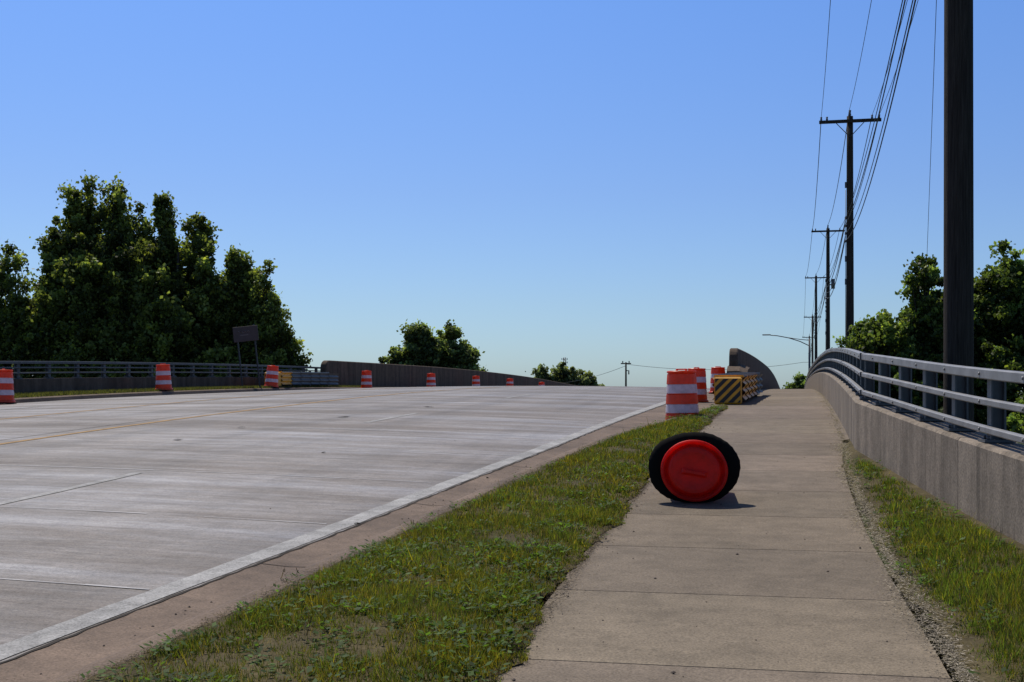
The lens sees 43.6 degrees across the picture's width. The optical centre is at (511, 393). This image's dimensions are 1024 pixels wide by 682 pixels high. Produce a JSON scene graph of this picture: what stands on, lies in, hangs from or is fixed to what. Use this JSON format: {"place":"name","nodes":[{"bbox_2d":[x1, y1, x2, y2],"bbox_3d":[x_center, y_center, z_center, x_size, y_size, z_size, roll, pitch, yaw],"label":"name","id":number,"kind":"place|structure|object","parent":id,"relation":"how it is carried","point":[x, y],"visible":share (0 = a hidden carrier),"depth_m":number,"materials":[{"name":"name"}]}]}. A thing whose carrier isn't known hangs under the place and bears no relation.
{"place":"outdoors","nodes":[
{"label":"outdoors","id":0,"kind":"place"},
{"bbox_2d":[0,386,709,663],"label":"road","id":1,"kind":"structure","parent":0,"point":[173,534],"depth_m":13.85,"materials":[{"name":"concrete"}]},
{"bbox_2d":[0,368,16,403],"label":"traffic barrel","id":2,"kind":"object","parent":1,"relation":"on","point":[6,388],"visible":1,"depth_m":30.84,"materials":[{"name":"orange plastic"}]},
{"bbox_2d":[14,387,388,402],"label":"kerb","id":3,"kind":"structure","parent":1,"relation":"on","point":[59,398],"depth_m":38.76,"materials":[{"name":"concrete"}]},
{"bbox_2d":[264,365,278,387],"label":"traffic barrel","id":4,"kind":"object","parent":3,"relation":"on","point":[271,379],"visible":0.94,"depth_m":48.15,"materials":[{"name":"orange plastic"}]},
{"bbox_2d":[0,386,513,444],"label":"yellow lane marking","id":5,"kind":"object","parent":1,"relation":"on","point":[180,418],"visible":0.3,"depth_m":22.75,"materials":[{"name":"paint"}]},
{"bbox_2d":[0,386,641,588],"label":"slab joints","id":6,"kind":"object","parent":1,"relation":"on","point":[219,472],"visible":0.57,"depth_m":13.76,"materials":[{"name":"grey concrete"}]},
{"bbox_2d":[0,388,709,659],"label":"white lane marking","id":7,"kind":"object","parent":1,"relation":"on","point":[35,639],"visible":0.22,"depth_m":8.60,"materials":[{"name":"paint"}]},
{"bbox_2d":[0,392,714,681],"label":"gutter","id":8,"kind":"object","parent":1,"relation":"on","point":[53,661],"visible":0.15,"depth_m":7.54,"materials":[{"name":"concrete"}]},
{"bbox_2d":[0,404,664,663],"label":"gutter joints","id":9,"kind":"object","parent":8,"relation":"attached to","point":[57,640],"visible":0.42,"depth_m":8.23,"materials":[{"name":"grey concrete"}]},
{"bbox_2d":[23,406,887,680],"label":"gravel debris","id":10,"kind":"object","parent":8,"relation":"on","point":[673,672],"visible":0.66,"depth_m":8.03,"materials":[{"name":"grey gravel"}]},
{"bbox_2d":[665,369,698,419],"bbox_3d":[2.821,0.070,21.192,0.683,0.970,0.683,0,0,13],"label":"traffic barrel","id":11,"kind":"object","parent":8,"relation":"on","point":[682,394],"visible":0.69,"depth_m":20.97,"materials":[{"name":"orange plastic"}]},
{"bbox_2d":[687,367,708,401],"bbox_3d":[4.367,-0.198,30.273,0.606,0.856,0.606,0,0,13],"label":"traffic barrel","id":12,"kind":"object","parent":8,"relation":"on","point":[701,384],"visible":0.58,"depth_m":30.07,"materials":[{"name":"orange plastic"}]},
{"bbox_2d":[708,366,724,393],"bbox_3d":[6.209,-0.404,38.571,0.593,0.837,0.593,0,0,13],"label":"traffic barrel","id":13,"kind":"object","parent":8,"relation":"on","point":[716,370],"visible":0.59,"depth_m":38.42,"materials":[{"name":"orange plastic"}]},
{"bbox_2d":[361,370,372,387],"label":"traffic barrel","id":14,"kind":"object","parent":1,"relation":"on","point":[366,380],"visible":0.81,"depth_m":57.18,"materials":[{"name":"orange plastic"}]},
{"bbox_2d":[427,373,435,386],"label":"traffic barrel","id":15,"kind":"object","parent":1,"relation":"on","point":[431,380],"visible":0.8,"depth_m":67.33,"materials":[{"name":"orange plastic"}]},
{"bbox_2d":[472,375,479,385],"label":"traffic barrel","id":16,"kind":"object","parent":1,"relation":"on","point":[475,380],"visible":0.64,"depth_m":76.81,"materials":[{"name":"orange plastic"}]},
{"bbox_2d":[506,379,513,385],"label":"traffic barrel","id":17,"kind":"object","parent":1,"relation":"on","point":[509,382],"visible":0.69,"depth_m":85.47,"materials":[{"name":"orange plastic"}]},
{"bbox_2d":[0,0,1023,394],"label":"sky","id":18,"kind":"structure","parent":0,"point":[598,185],"materials":[{"name":"blue"}]},
{"bbox_2d":[495,389,951,681],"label":"sidewalk","id":19,"kind":"structure","parent":0,"point":[788,602],"depth_m":6.93,"materials":[{"name":"concrete"}]},
{"bbox_2d":[67,390,984,681],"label":"gravel strip","id":20,"kind":"object","parent":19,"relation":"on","point":[891,564],"visible":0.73,"depth_m":6.93,"materials":[{"name":"gravel"},{"name":"small loose stones"}]},
{"bbox_2d":[648,432,740,502],"bbox_3d":[1.568,0.617,10.855,0.752,0.602,0.974,0,0,13],"label":"traffic barrel","id":21,"kind":"object","parent":19,"relation":"on","point":[696,467],"visible":1,"depth_m":10.47,"materials":[{"name":"red plastic"}]},
{"bbox_2d":[711,372,762,404],"bbox_3d":[5.233,-0.131,29.354,0.865,0.795,7.580,0,0,13],"label":"crash cushion","id":22,"kind":"object","parent":19,"relation":"on","point":[735,388],"visible":0.94,"depth_m":25.73,"materials":[{"name":"yellow paint"}]},
{"bbox_2d":[727,364,749,372],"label":"concrete transition block","id":23,"kind":"structure","parent":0,"point":[739,368],"depth_m":33.19,"materials":[{"name":"grey concrete"}]},
{"bbox_2d":[537,433,1023,681],"bbox_3d":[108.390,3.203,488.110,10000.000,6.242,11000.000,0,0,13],"label":"ground","id":24,"kind":"structure","parent":0,"point":[544,600],"depth_m":7.78,"materials":[{"name":"brown soil"}]},
{"bbox_2d":[0,240,46,378],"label":"poplar tree","id":25,"kind":"object","parent":24,"relation":"on","point":[17,339],"visible":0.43,"depth_m":64.83,"materials":[{"name":"green plant"}]},
{"bbox_2d":[25,169,156,377],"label":"poplar tree","id":26,"kind":"object","parent":24,"relation":"on","point":[81,283],"visible":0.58,"depth_m":64.27,"materials":[{"name":"green plant"}]},
{"bbox_2d":[13,377,264,392],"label":"concrete wall","id":27,"kind":"structure","parent":24,"relation":"on","point":[29,385],"depth_m":40.00,"materials":[{"name":"grey concrete"}]},
{"bbox_2d":[0,361,319,378],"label":"metal railing","id":28,"kind":"object","parent":27,"relation":"on","point":[48,372],"visible":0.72,"depth_m":41.31,"materials":[{"name":"metal"}]},
{"bbox_2d":[17,387,304,397],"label":"verge","id":29,"kind":"structure","parent":24,"relation":"on","point":[157,391],"depth_m":39.69,"materials":[{"name":"soil"}]},
{"bbox_2d":[155,364,173,390],"bbox_3d":[-10.913,-0.509,40.119,0.607,0.869,0.606,0,0,13],"label":"traffic barrel","id":30,"kind":"object","parent":29,"relation":"on","point":[163,376],"visible":0.97,"depth_m":39.91,"materials":[{"name":"orange plastic"}]},
{"bbox_2d":[233,324,260,386],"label":"roadside sign","id":31,"kind":"object","parent":29,"relation":"on","point":[245,333],"visible":0.94,"depth_m":47.37,"materials":[{"name":"metal"}]},
{"bbox_2d":[265,371,338,387],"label":"crash cushion","id":32,"kind":"object","parent":29,"relation":"on","point":[287,378],"visible":0.81,"depth_m":51.80,"materials":[{"name":"yellow paint"}]},
{"bbox_2d":[320,360,575,386],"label":"concrete barrier","id":33,"kind":"object","parent":29,"relation":"on","point":[382,375],"visible":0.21,"depth_m":68.35,"materials":[{"name":"grey concrete"}]},
{"bbox_2d":[108,190,224,376],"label":"poplar tree","id":34,"kind":"object","parent":24,"relation":"on","point":[169,322],"visible":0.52,"depth_m":64.55,"materials":[{"name":"green plant"}]},
{"bbox_2d":[190,243,262,376],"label":"poplar tree","id":35,"kind":"object","parent":24,"relation":"on","point":[230,304],"visible":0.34,"depth_m":65.31,"materials":[{"name":"green plant"}]},
{"bbox_2d":[246,258,312,376],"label":"poplar tree","id":36,"kind":"object","parent":24,"relation":"on","point":[278,342],"visible":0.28,"depth_m":64.66,"materials":[{"name":"green plant"}]},
{"bbox_2d":[50,389,761,681],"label":"kerb","id":37,"kind":"structure","parent":24,"relation":"on","point":[124,653],"depth_m":6.89,"materials":[{"name":"concrete"}]},
{"bbox_2d":[378,319,484,370],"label":"shade tree","id":38,"kind":"object","parent":24,"relation":"on","point":[422,345],"visible":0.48,"depth_m":148.65,"materials":[{"name":"green plant"}]},
{"bbox_2d":[525,361,604,385],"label":"distant trees","id":39,"kind":"object","parent":24,"relation":"on","point":[562,373],"visible":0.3,"depth_m":253.75,"materials":[{"name":"green plant"}]},
{"bbox_2d":[621,361,630,385],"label":"utility pole","id":40,"kind":"object","parent":24,"relation":"on","point":[626,363],"visible":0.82,"depth_m":199.89,"materials":[{"name":"brown wood"}]},
{"bbox_2d":[729,348,779,388],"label":"concrete barrier","id":41,"kind":"object","parent":24,"relation":"on","point":[737,356],"visible":0.27,"depth_m":47.50,"materials":[{"name":"grey concrete"}]},
{"bbox_2d":[762,334,810,370],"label":"street lamp","id":42,"kind":"object","parent":24,"relation":"on","point":[809,360],"visible":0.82,"depth_m":113.97,"materials":[{"name":"grey metal"}]},
{"bbox_2d":[782,372,806,388],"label":"shrub","id":43,"kind":"object","parent":24,"relation":"on","point":[799,379],"visible":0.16,"depth_m":118.61,"materials":[{"name":"green plant"}]},
{"bbox_2d":[804,314,819,364],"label":"utility pole","id":44,"kind":"object","parent":24,"relation":"on","point":[812,352],"visible":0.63,"depth_m":177.08,"materials":[{"name":"brown wood"}]},
{"bbox_2d":[805,276,825,359],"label":"utility pole","id":45,"kind":"object","parent":24,"relation":"on","point":[815,330],"visible":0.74,"depth_m":139.02,"materials":[{"name":"brown wood"}]},
{"bbox_2d":[811,225,844,350],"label":"utility pole","id":46,"kind":"object","parent":24,"relation":"on","point":[827,314],"visible":0.78,"depth_m":92.82,"materials":[{"name":"brown wood"}]},
{"bbox_2d":[819,110,880,347],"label":"utility pole","id":47,"kind":"object","parent":24,"relation":"on","point":[849,273],"visible":0.85,"depth_m":50.20,"materials":[{"name":"brown wood"}]},
{"bbox_2d":[831,311,898,352],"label":"ash tree","id":48,"kind":"object","parent":24,"relation":"on","point":[851,337],"visible":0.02,"depth_m":41.78,"materials":[{"name":"green plant"}]},
{"bbox_2d":[805,372,1023,544],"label":"concrete wall","id":49,"kind":"structure","parent":24,"relation":"on","point":[967,472],"depth_m":10.39,"materials":[{"name":"grey concrete"}]},
{"bbox_2d":[804,348,1023,454],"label":"metal railing","id":50,"kind":"object","parent":49,"relation":"on","point":[855,368],"visible":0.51,"depth_m":11.37,"materials":[{"name":"metal"}]},
{"bbox_2d":[851,251,1002,424],"bbox_3d":[12.629,0.759,39.157,5.976,10.531,4.806,0,0,-10],"label":"oak tree","id":51,"kind":"object","parent":24,"relation":"on","point":[918,328],"visible":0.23,"depth_m":39.55,"materials":[{"name":"green plant"}]},
{"bbox_2d":[943,0,973,421],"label":"utility pole","id":52,"kind":"object","parent":24,"relation":"on","point":[958,315],"visible":0.75,"depth_m":14.88,"materials":[{"name":"brown wood"}]},
{"bbox_2d":[565,0,936,382],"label":"power lines","id":53,"kind":"structure","parent":52,"relation":"attached to","point":[900,22],"depth_m":34.29,"materials":[{"name":"black metal"}]},
{"bbox_2d":[974,239,1023,430],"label":"oak tree","id":54,"kind":"object","parent":24,"relation":"on","point":[1001,298],"visible":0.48,"depth_m":38.43,"materials":[{"name":"green plant"}]},
{"bbox_2d":[1006,392,1023,434],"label":"ash tree","id":55,"kind":"object","parent":24,"relation":"on","point":[1013,421],"visible":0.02,"depth_m":32.71,"materials":[{"name":"green plant"}]},
{"bbox_2d":[823,396,1023,681],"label":"grass verge soil","id":56,"kind":"structure","parent":0,"point":[967,641],"depth_m":7.31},
{"bbox_2d":[14,385,1023,681],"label":"grass","id":57,"kind":"structure","parent":56,"relation":"on","point":[994,585],"depth_m":6.98,"materials":[{"name":"green plant"}]},
{"bbox_2d":[59,405,1021,681],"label":"weeds","id":58,"kind":"object","parent":57,"relation":"on","point":[511,631],"visible":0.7,"depth_m":6.44,"materials":[{"name":"green plant"}]}
]}

